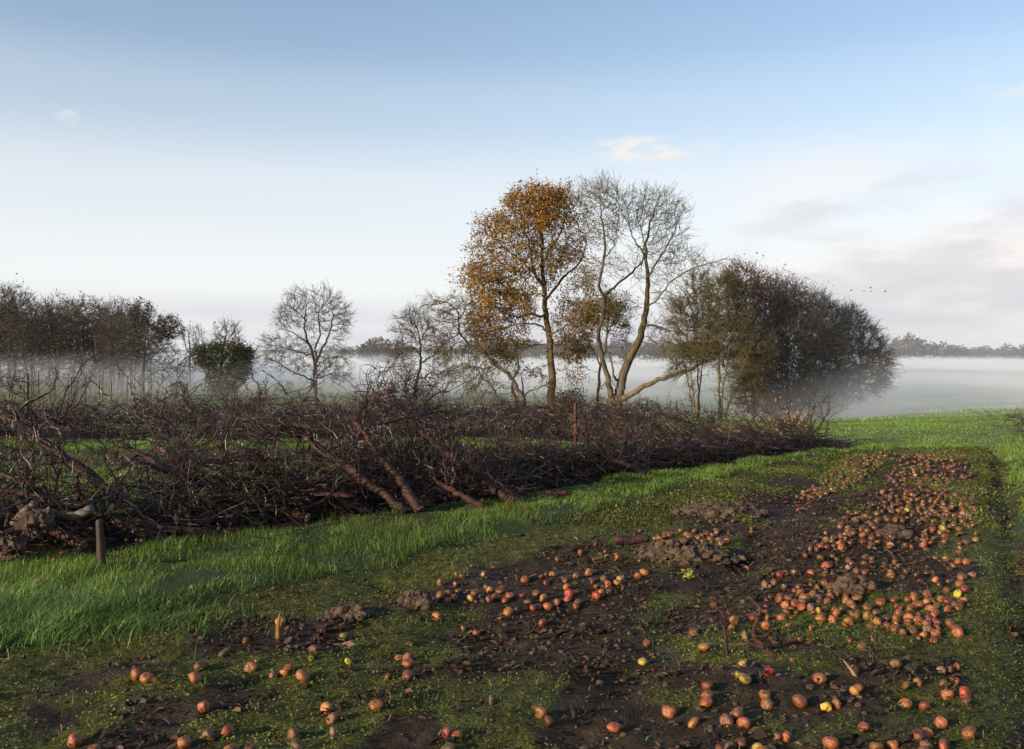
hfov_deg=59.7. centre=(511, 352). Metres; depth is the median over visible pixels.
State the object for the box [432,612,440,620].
apple
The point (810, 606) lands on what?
apple
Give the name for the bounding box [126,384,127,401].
post
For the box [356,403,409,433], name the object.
felled tree
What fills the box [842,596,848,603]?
apple
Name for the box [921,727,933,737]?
apple
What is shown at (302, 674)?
apple
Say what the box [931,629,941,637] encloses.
apple
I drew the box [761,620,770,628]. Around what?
apple
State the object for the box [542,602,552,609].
apple
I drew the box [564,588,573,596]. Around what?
apple
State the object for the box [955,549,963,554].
apple
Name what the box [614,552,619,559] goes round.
apple
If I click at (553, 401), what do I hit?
felled tree
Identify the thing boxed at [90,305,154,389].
woodland tree
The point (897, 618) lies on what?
apple
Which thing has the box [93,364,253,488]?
felled tree
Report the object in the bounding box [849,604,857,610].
apple
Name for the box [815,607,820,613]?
apple
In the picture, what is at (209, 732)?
apple
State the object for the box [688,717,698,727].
apple
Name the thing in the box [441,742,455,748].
apple
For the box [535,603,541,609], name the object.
apple
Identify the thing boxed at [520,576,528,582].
apple
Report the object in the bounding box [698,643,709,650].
apple
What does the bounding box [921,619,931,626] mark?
apple
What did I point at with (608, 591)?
apple
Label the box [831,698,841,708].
apple
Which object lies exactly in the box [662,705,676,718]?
apple
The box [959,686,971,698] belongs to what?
apple
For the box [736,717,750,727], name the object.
apple
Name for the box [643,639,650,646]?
apple
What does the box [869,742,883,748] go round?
apple
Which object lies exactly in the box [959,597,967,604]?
apple
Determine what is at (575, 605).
apple
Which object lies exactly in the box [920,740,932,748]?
apple
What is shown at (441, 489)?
log
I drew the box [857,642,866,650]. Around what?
apple
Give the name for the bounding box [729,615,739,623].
apple
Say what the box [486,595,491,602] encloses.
apple
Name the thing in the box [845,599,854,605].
apple
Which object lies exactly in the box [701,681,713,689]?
apple
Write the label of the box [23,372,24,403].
post
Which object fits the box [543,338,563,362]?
distant tree
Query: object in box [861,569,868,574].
apple
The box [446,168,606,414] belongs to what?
oak tree
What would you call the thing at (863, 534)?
apple
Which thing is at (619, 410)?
felled tree
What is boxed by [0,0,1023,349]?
sky
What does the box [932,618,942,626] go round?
apple
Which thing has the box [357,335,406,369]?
distant tree
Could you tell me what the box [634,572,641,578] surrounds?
apple
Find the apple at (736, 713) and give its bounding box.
[730,707,743,720]
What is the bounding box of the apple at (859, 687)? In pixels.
[854,684,862,692]
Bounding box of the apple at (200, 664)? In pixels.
[193,660,205,671]
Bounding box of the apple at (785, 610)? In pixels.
[783,608,790,614]
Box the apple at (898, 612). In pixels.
[894,609,902,616]
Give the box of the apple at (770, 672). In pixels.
[764,668,774,675]
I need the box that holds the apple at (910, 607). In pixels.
[906,604,914,612]
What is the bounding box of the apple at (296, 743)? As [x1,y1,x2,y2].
[290,737,306,748]
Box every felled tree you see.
[0,337,143,511]
[0,401,170,545]
[0,408,87,550]
[0,436,112,536]
[0,439,36,500]
[0,442,216,542]
[0,513,44,542]
[1,397,46,422]
[2,461,157,547]
[4,390,92,441]
[11,399,110,440]
[18,398,109,432]
[44,401,126,423]
[47,383,138,437]
[67,384,310,526]
[68,415,295,518]
[87,389,155,421]
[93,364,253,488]
[93,425,211,525]
[128,394,200,423]
[129,402,315,522]
[130,392,175,432]
[132,377,194,420]
[168,381,226,423]
[172,397,226,428]
[174,391,240,427]
[174,446,361,529]
[189,397,251,436]
[189,402,298,434]
[190,395,372,514]
[192,387,286,433]
[197,378,295,422]
[198,374,261,415]
[209,397,289,445]
[216,392,402,502]
[227,352,408,513]
[245,394,269,422]
[248,388,325,417]
[256,385,280,411]
[273,454,401,498]
[276,401,311,422]
[281,398,495,496]
[284,397,354,433]
[292,354,483,512]
[294,430,439,498]
[295,403,447,502]
[296,402,357,435]
[304,393,457,502]
[312,374,364,416]
[315,400,388,424]
[318,413,468,480]
[321,403,417,436]
[329,397,460,490]
[333,427,421,497]
[344,351,517,505]
[354,391,395,422]
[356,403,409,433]
[366,394,433,420]
[375,417,485,508]
[375,420,520,491]
[380,391,445,430]
[391,423,557,487]
[394,426,501,468]
[409,429,465,479]
[410,401,490,431]
[426,398,496,434]
[430,394,477,422]
[438,422,591,477]
[444,432,545,505]
[450,380,518,422]
[450,407,507,436]
[451,398,516,422]
[452,419,545,470]
[472,432,563,473]
[475,405,584,458]
[485,380,564,421]
[485,396,551,438]
[491,437,577,483]
[505,405,549,435]
[506,404,625,473]
[510,395,563,435]
[512,395,573,423]
[518,426,594,463]
[530,392,623,440]
[538,414,650,466]
[539,393,619,435]
[547,393,649,480]
[557,399,630,432]
[577,415,667,458]
[581,405,678,438]
[583,407,639,445]
[584,401,631,422]
[587,420,656,474]
[590,428,674,460]
[592,431,659,463]
[593,436,681,464]
[598,372,647,420]
[610,434,700,464]
[625,423,663,450]
[635,393,727,435]
[635,434,717,463]
[640,403,702,435]
[643,400,732,458]
[678,422,720,439]
[691,421,728,439]
[693,431,746,457]
[694,420,737,445]
[696,400,784,435]
[716,418,757,441]
[718,430,773,453]
[725,427,762,450]
[753,375,849,448]
[759,419,803,445]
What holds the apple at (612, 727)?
on the ground at (946, 376)
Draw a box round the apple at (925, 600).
[923,598,930,604]
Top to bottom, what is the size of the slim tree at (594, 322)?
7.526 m
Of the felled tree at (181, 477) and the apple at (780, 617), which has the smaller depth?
the apple at (780, 617)
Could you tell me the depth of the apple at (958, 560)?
6.98 m
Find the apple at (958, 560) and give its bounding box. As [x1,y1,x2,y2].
[954,558,961,563]
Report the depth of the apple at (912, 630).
5.24 m
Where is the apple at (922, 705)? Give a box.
[918,701,930,710]
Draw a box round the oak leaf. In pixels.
[333,640,354,647]
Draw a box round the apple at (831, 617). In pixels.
[828,615,836,622]
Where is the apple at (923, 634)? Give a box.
[919,631,927,637]
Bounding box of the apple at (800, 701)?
[792,694,807,708]
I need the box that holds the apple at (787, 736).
[782,730,791,742]
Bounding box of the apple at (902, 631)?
[899,628,906,636]
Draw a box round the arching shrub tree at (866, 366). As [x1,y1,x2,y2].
[810,299,906,418]
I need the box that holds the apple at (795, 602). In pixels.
[791,599,799,607]
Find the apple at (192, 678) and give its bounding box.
[189,671,200,683]
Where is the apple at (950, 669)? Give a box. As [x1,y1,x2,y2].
[947,666,953,672]
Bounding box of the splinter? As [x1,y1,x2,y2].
[275,613,279,641]
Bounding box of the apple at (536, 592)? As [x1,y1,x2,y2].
[532,589,539,595]
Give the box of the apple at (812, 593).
[809,590,816,596]
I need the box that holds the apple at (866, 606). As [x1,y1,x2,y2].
[862,603,871,610]
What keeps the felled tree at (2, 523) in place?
on the ground at (946, 376)
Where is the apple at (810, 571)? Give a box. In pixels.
[806,569,814,575]
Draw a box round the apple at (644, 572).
[639,568,649,575]
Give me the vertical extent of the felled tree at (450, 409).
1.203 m
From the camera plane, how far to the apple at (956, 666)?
4.65 m
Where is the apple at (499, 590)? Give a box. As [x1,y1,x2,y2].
[495,587,504,593]
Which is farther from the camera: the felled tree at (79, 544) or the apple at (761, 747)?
the felled tree at (79, 544)
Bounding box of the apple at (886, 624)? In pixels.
[883,621,890,628]
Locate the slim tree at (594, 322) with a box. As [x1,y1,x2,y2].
[563,284,637,413]
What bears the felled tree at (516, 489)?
on the ground at (946, 376)
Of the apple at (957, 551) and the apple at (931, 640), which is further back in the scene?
the apple at (957, 551)
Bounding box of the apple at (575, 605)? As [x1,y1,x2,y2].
[573,602,578,609]
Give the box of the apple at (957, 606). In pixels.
[953,603,962,611]
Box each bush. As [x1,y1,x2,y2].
[168,381,186,395]
[541,381,590,415]
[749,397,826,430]
[969,406,1023,434]
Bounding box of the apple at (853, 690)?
[849,686,859,695]
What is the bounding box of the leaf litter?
[0,438,1023,748]
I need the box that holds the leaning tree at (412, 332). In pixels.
[379,301,457,404]
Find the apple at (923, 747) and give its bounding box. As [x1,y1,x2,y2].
[918,745,929,748]
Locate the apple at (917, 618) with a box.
[912,615,922,624]
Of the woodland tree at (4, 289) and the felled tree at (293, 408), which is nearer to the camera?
the felled tree at (293, 408)
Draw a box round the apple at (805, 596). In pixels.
[799,594,809,602]
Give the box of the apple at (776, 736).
[772,731,782,740]
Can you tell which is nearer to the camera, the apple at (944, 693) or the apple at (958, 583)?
the apple at (944, 693)
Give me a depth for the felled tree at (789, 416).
15.51 m
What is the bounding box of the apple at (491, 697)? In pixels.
[489,695,495,704]
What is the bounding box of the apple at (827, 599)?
[823,597,830,604]
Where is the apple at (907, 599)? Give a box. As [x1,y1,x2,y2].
[904,596,911,602]
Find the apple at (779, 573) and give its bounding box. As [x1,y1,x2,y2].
[776,571,783,577]
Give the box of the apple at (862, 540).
[859,538,866,543]
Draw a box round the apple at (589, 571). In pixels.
[585,568,593,575]
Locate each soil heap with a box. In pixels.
[324,603,373,621]
[396,588,438,610]
[628,537,746,565]
[671,500,771,517]
[825,573,881,596]
[870,525,918,540]
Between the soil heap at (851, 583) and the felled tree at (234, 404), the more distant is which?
the felled tree at (234, 404)
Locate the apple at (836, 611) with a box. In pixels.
[832,608,840,616]
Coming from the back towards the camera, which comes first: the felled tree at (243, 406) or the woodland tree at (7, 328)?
the woodland tree at (7, 328)
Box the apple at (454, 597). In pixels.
[451,594,456,601]
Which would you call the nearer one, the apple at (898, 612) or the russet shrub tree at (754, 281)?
the apple at (898, 612)
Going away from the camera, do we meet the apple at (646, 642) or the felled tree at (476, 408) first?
the apple at (646, 642)
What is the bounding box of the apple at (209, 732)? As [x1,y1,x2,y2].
[202,728,216,740]
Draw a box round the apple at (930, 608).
[924,605,934,612]
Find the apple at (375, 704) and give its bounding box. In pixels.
[369,699,383,710]
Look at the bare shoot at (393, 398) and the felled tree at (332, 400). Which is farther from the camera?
the felled tree at (332, 400)
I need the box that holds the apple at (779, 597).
[775,593,783,602]
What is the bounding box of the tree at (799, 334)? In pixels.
[753,270,840,419]
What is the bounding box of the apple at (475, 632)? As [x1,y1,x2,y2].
[472,630,479,635]
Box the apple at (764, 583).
[761,580,767,587]
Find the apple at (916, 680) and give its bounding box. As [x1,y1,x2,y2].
[913,677,921,686]
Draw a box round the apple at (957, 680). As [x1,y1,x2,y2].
[954,677,959,684]
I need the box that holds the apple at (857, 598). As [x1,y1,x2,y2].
[850,594,862,601]
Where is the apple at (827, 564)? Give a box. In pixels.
[821,561,830,569]
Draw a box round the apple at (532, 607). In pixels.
[529,604,536,610]
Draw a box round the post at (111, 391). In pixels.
[110,380,111,403]
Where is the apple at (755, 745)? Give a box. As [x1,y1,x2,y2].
[752,742,762,748]
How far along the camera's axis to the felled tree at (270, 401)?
27.76 m
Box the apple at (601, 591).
[598,588,605,596]
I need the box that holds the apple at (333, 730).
[329,726,338,736]
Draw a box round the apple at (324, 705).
[320,702,331,713]
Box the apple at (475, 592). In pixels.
[471,589,479,596]
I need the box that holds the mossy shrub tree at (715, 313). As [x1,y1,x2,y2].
[687,261,782,420]
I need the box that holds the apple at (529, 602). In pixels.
[524,599,531,604]
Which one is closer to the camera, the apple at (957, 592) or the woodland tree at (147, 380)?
the apple at (957, 592)
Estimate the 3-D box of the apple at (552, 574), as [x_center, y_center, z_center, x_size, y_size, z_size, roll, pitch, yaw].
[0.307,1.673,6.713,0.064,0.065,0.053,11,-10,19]
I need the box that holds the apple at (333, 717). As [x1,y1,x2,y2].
[326,712,337,724]
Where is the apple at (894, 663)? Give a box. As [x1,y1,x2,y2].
[888,659,902,667]
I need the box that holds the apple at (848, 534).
[845,532,851,537]
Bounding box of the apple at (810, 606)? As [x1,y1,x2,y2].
[807,603,813,612]
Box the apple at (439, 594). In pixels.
[436,591,443,598]
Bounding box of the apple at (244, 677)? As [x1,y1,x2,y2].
[240,674,247,682]
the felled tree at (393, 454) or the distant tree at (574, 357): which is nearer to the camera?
the felled tree at (393, 454)
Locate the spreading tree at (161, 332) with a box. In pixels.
[116,296,196,392]
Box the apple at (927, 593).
[922,589,931,597]
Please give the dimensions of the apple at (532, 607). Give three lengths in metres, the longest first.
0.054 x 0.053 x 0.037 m
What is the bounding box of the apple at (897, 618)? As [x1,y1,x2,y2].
[892,615,900,622]
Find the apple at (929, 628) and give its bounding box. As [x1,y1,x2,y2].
[922,625,932,632]
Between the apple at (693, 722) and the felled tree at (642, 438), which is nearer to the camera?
the apple at (693, 722)
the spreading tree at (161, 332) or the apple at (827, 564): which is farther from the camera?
the spreading tree at (161, 332)
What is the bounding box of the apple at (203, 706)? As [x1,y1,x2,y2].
[197,701,209,712]
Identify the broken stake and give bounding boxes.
[95,519,105,568]
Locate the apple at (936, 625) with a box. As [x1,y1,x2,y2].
[932,623,940,629]
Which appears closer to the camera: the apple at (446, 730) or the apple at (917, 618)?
the apple at (446, 730)
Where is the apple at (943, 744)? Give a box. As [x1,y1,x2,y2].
[939,739,948,748]
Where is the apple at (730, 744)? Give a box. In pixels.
[724,741,736,748]
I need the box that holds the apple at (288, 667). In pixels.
[283,664,292,672]
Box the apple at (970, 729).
[960,726,976,739]
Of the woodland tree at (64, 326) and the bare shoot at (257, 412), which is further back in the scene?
the woodland tree at (64, 326)
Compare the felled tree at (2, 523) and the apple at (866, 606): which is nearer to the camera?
the apple at (866, 606)
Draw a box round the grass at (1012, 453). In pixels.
[0,391,1023,647]
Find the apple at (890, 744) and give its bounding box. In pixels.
[886,740,898,748]
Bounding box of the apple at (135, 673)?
[130,668,140,680]
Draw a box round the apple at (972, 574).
[968,572,976,577]
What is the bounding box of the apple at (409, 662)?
[401,658,414,667]
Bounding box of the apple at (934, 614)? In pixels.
[930,611,938,617]
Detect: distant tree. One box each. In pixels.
[338,346,363,362]
[348,341,381,368]
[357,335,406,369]
[382,341,415,366]
[404,344,417,361]
[412,345,430,362]
[425,346,449,362]
[442,345,465,362]
[456,339,483,361]
[479,339,509,359]
[508,339,529,362]
[518,338,540,362]
[530,341,555,362]
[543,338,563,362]
[553,339,577,363]
[564,340,587,363]
[579,341,595,362]
[588,342,617,363]
[603,339,624,362]
[610,337,637,362]
[624,341,648,362]
[637,338,663,363]
[653,341,669,363]
[658,340,685,360]
[889,335,909,360]
[897,331,920,362]
[906,337,931,362]
[919,340,939,361]
[930,340,952,361]
[944,344,965,361]
[951,344,980,361]
[965,347,985,361]
[971,346,996,360]
[984,349,1006,361]
[995,343,1018,362]
[1000,346,1023,361]
[1015,344,1023,359]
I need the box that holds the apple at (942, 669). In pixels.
[936,666,945,673]
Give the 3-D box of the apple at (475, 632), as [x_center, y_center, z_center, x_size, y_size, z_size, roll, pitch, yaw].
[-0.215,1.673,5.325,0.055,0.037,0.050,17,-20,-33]
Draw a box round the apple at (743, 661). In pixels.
[738,659,747,665]
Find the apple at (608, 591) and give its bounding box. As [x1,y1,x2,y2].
[605,588,611,595]
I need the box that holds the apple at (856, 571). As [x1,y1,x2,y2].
[852,568,859,574]
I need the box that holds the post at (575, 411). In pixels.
[574,403,576,447]
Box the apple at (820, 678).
[812,672,826,683]
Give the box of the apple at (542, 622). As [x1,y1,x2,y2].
[538,618,546,626]
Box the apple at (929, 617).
[925,614,932,621]
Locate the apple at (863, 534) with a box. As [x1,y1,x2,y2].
[859,531,867,536]
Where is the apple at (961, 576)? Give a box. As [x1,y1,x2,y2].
[957,573,966,579]
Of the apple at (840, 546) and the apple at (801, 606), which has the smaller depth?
the apple at (801, 606)
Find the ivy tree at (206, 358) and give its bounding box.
[185,316,260,399]
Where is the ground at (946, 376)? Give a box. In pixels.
[0,350,1023,748]
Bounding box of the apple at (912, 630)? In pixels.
[906,624,916,634]
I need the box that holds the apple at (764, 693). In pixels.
[759,690,770,698]
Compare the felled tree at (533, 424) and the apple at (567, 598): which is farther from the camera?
the felled tree at (533, 424)
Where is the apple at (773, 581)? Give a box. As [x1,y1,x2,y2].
[770,579,776,584]
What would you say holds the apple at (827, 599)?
on the ground at (946, 376)
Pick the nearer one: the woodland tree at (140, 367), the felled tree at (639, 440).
the felled tree at (639, 440)
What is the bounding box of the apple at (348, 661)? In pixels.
[345,658,352,664]
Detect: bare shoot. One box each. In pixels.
[4,370,20,400]
[20,366,58,408]
[85,375,129,414]
[111,364,139,414]
[159,390,172,415]
[231,371,255,398]
[244,365,263,416]
[257,368,296,404]
[257,373,271,393]
[355,382,367,416]
[379,382,401,414]
[621,414,643,432]
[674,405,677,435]
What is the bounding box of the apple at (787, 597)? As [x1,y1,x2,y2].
[783,594,792,601]
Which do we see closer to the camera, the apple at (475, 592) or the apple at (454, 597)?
the apple at (454, 597)
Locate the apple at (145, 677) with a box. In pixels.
[139,672,153,683]
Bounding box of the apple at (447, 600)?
[444,597,450,603]
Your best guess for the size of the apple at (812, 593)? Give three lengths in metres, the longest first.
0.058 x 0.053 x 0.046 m
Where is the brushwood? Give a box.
[0,384,873,563]
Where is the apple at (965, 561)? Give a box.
[962,558,969,564]
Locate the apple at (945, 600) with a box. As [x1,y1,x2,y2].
[942,597,951,604]
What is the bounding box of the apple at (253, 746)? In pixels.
[245,744,256,748]
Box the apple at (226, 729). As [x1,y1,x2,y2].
[220,724,234,737]
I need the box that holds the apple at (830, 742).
[822,736,839,748]
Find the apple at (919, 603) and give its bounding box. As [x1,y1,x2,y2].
[914,601,924,608]
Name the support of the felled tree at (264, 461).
on the ground at (946, 376)
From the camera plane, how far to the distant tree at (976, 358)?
344.49 m
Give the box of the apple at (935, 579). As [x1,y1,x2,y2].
[931,576,938,582]
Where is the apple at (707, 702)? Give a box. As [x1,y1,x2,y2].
[699,697,713,707]
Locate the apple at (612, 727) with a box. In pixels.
[606,722,620,732]
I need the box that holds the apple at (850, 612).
[848,610,853,617]
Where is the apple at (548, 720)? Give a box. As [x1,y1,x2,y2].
[544,715,553,726]
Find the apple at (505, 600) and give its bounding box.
[501,597,508,602]
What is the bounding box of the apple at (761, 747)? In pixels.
[756,745,768,748]
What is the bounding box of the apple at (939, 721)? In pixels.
[934,716,947,728]
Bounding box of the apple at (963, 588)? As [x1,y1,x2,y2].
[960,585,968,591]
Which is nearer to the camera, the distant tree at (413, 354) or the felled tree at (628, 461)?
the felled tree at (628, 461)
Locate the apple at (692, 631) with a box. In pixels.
[689,627,698,636]
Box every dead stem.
[312,620,324,644]
[710,590,733,653]
[729,600,778,657]
[855,616,890,663]
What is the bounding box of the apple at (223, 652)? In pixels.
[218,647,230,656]
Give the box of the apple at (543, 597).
[540,593,547,601]
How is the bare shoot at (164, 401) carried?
on the ground at (946, 376)
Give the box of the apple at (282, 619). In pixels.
[275,617,285,625]
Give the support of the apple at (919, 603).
on the ground at (946, 376)
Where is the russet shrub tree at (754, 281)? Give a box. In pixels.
[712,252,813,419]
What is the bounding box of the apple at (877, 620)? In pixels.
[872,617,881,627]
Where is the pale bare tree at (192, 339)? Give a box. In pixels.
[174,320,208,386]
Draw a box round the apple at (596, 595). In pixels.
[592,591,600,599]
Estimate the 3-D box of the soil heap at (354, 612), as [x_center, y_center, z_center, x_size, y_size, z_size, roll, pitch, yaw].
[-1.017,1.616,5.532,0.280,0.117,0.253,0,0,29]
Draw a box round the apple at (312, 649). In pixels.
[308,645,319,653]
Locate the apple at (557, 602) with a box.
[554,598,560,605]
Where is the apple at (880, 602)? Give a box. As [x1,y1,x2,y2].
[875,598,885,606]
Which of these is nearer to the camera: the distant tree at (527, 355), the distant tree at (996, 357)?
the distant tree at (527, 355)
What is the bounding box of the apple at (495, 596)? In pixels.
[491,593,499,599]
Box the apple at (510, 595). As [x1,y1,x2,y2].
[505,592,514,598]
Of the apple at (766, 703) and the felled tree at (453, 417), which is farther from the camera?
the felled tree at (453, 417)
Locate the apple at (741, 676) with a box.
[738,673,751,683]
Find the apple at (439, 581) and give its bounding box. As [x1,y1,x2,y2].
[437,578,443,585]
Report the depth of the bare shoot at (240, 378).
8.10 m
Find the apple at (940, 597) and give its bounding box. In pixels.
[937,595,943,602]
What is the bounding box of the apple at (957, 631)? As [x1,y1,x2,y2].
[951,627,963,636]
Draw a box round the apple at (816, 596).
[811,594,822,601]
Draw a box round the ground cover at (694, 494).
[0,446,1023,748]
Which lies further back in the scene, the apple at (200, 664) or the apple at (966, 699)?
the apple at (200, 664)
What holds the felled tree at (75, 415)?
on the ground at (946, 376)
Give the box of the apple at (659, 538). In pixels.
[655,536,662,540]
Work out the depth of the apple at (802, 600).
5.75 m
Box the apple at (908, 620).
[903,617,912,624]
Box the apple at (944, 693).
[940,689,954,699]
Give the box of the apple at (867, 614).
[863,611,872,620]
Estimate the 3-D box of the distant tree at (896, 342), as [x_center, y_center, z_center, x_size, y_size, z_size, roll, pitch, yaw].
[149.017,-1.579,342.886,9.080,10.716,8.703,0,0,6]
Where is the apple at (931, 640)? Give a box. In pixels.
[929,637,937,643]
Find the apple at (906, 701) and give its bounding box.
[897,698,912,709]
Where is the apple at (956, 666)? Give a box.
[953,662,960,670]
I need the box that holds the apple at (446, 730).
[442,726,453,737]
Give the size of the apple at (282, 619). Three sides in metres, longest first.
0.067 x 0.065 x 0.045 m
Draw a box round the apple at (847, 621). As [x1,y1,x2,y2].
[842,617,853,626]
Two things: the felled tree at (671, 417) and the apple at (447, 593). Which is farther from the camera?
the felled tree at (671, 417)
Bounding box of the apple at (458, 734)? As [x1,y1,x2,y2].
[451,730,463,741]
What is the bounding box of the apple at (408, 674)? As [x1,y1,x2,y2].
[401,669,413,681]
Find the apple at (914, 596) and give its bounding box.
[910,592,918,600]
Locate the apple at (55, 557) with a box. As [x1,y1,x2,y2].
[51,556,59,563]
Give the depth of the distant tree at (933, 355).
343.86 m
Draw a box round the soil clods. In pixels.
[1,456,1023,748]
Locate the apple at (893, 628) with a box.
[889,624,899,632]
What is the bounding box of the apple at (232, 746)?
[224,743,237,748]
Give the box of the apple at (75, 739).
[67,732,83,747]
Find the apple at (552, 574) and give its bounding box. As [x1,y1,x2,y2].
[549,571,556,577]
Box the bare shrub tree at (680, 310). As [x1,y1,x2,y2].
[658,259,732,418]
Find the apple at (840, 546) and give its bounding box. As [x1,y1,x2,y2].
[838,543,843,549]
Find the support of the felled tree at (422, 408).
on the ground at (946, 376)
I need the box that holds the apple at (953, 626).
[950,624,961,628]
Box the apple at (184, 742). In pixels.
[177,736,191,748]
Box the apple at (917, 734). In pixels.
[911,728,924,739]
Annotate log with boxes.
[10,500,37,526]
[46,504,94,521]
[274,488,356,499]
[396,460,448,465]
[423,482,460,501]
[517,490,571,496]
[611,534,649,544]
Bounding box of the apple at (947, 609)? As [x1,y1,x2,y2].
[944,605,951,612]
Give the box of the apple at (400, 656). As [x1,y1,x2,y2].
[394,654,402,661]
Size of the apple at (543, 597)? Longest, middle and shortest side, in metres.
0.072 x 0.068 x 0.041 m
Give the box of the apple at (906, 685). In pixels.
[901,681,910,689]
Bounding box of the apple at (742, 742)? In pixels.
[734,738,746,748]
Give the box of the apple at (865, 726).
[857,721,869,731]
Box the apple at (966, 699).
[960,697,971,706]
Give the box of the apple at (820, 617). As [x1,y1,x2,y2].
[814,614,826,623]
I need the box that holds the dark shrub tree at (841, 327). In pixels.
[789,285,869,419]
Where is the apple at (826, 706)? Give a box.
[820,702,832,711]
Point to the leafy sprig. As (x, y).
(688, 573)
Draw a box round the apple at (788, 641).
[783,638,791,645]
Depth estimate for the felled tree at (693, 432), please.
15.23 m
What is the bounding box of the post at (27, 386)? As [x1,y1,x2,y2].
[25,374,28,412]
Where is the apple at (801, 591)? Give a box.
[796,589,804,593]
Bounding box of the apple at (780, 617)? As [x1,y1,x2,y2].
[776,614,786,620]
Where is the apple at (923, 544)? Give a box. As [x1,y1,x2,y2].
[919,541,926,546]
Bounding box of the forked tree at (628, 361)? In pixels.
[568,166,736,416]
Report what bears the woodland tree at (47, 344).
on the ground at (946, 376)
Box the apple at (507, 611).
[503,607,512,615]
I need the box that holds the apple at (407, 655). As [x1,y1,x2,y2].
[402,652,411,659]
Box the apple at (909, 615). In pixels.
[903,613,913,619]
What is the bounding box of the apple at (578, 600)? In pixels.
[574,598,581,606]
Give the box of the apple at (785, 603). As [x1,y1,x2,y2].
[781,601,789,607]
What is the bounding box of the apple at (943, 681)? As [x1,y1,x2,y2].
[937,679,947,686]
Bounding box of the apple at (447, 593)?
[444,590,450,596]
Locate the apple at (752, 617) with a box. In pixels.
[749,615,756,620]
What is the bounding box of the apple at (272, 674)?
[269,671,276,678]
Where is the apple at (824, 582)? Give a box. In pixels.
[821,579,828,587]
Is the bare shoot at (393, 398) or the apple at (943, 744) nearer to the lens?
the apple at (943, 744)
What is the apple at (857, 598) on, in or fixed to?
on the ground at (946, 376)
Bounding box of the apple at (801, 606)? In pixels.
[797,603,805,610]
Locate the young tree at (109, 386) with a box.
[107,368,112,408]
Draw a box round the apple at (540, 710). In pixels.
[535,706,546,718]
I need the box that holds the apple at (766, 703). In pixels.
[760,697,773,709]
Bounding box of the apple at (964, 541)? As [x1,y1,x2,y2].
[962,539,969,544]
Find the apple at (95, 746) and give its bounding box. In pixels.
[87,744,100,748]
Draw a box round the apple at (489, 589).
[486,586,493,592]
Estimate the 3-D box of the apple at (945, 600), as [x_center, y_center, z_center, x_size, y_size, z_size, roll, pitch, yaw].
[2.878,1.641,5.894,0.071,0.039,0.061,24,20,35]
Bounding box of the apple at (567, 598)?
[563,595,572,602]
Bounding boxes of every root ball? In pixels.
[0,504,66,554]
[0,534,43,562]
[389,488,442,509]
[465,482,509,499]
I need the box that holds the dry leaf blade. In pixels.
[843,660,856,676]
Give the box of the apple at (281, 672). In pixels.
[279,669,288,676]
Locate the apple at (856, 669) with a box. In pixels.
[851,666,858,675]
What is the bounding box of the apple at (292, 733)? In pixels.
[287,727,298,739]
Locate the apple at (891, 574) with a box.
[886,571,895,577]
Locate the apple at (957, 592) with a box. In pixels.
[953,589,961,597]
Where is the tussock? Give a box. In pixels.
[0,569,310,670]
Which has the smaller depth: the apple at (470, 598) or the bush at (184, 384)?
the apple at (470, 598)
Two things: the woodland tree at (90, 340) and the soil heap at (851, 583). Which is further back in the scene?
the woodland tree at (90, 340)
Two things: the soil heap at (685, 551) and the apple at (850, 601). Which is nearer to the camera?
the apple at (850, 601)
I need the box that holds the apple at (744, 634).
[741,631,747,639]
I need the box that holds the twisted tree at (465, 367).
[415,287,560,409]
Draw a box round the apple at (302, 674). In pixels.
[295,669,309,683]
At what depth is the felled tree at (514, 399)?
26.55 m
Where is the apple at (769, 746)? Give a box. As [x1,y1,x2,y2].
[766,744,775,748]
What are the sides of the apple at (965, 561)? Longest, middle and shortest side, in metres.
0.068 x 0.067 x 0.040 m
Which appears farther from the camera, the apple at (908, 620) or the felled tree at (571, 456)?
the felled tree at (571, 456)
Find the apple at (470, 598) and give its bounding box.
[467,594,473,601]
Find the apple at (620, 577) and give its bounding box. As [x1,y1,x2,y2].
[616,575,623,580]
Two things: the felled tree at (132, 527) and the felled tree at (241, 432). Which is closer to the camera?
the felled tree at (132, 527)
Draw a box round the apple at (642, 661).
[638,658,646,665]
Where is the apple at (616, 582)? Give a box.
[613,579,620,585]
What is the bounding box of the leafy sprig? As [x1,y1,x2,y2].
[680,568,703,581]
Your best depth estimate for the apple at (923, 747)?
3.64 m
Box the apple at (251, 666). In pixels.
[244,662,257,673]
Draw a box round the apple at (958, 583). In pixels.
[954,579,964,587]
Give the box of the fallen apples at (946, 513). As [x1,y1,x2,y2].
[0,449,978,678]
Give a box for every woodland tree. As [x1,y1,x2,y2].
[0,278,44,387]
[0,281,48,385]
[0,291,22,375]
[0,292,63,383]
[0,294,21,371]
[0,297,61,379]
[19,297,71,386]
[32,289,93,385]
[36,298,74,382]
[37,293,107,387]
[51,293,137,386]
[52,291,115,384]
[61,296,115,382]
[87,299,132,384]
[90,295,151,386]
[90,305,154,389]
[98,306,166,387]
[130,312,177,386]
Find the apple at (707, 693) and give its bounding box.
[700,690,714,698]
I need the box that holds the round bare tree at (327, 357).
[250,278,357,403]
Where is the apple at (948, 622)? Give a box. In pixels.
[945,619,953,626]
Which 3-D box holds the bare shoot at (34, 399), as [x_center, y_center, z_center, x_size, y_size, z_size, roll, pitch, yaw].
[-3.799,0.279,7.180,0.338,0.354,0.079,0,0,0]
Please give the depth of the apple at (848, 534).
7.79 m
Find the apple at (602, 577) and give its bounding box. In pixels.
[600,575,607,581]
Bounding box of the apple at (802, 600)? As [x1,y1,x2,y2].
[799,598,806,603]
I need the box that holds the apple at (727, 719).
[719,713,733,726]
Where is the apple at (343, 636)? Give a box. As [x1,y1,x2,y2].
[339,633,346,641]
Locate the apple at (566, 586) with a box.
[563,583,570,590]
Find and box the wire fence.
[548,401,676,421]
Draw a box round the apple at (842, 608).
[839,605,845,612]

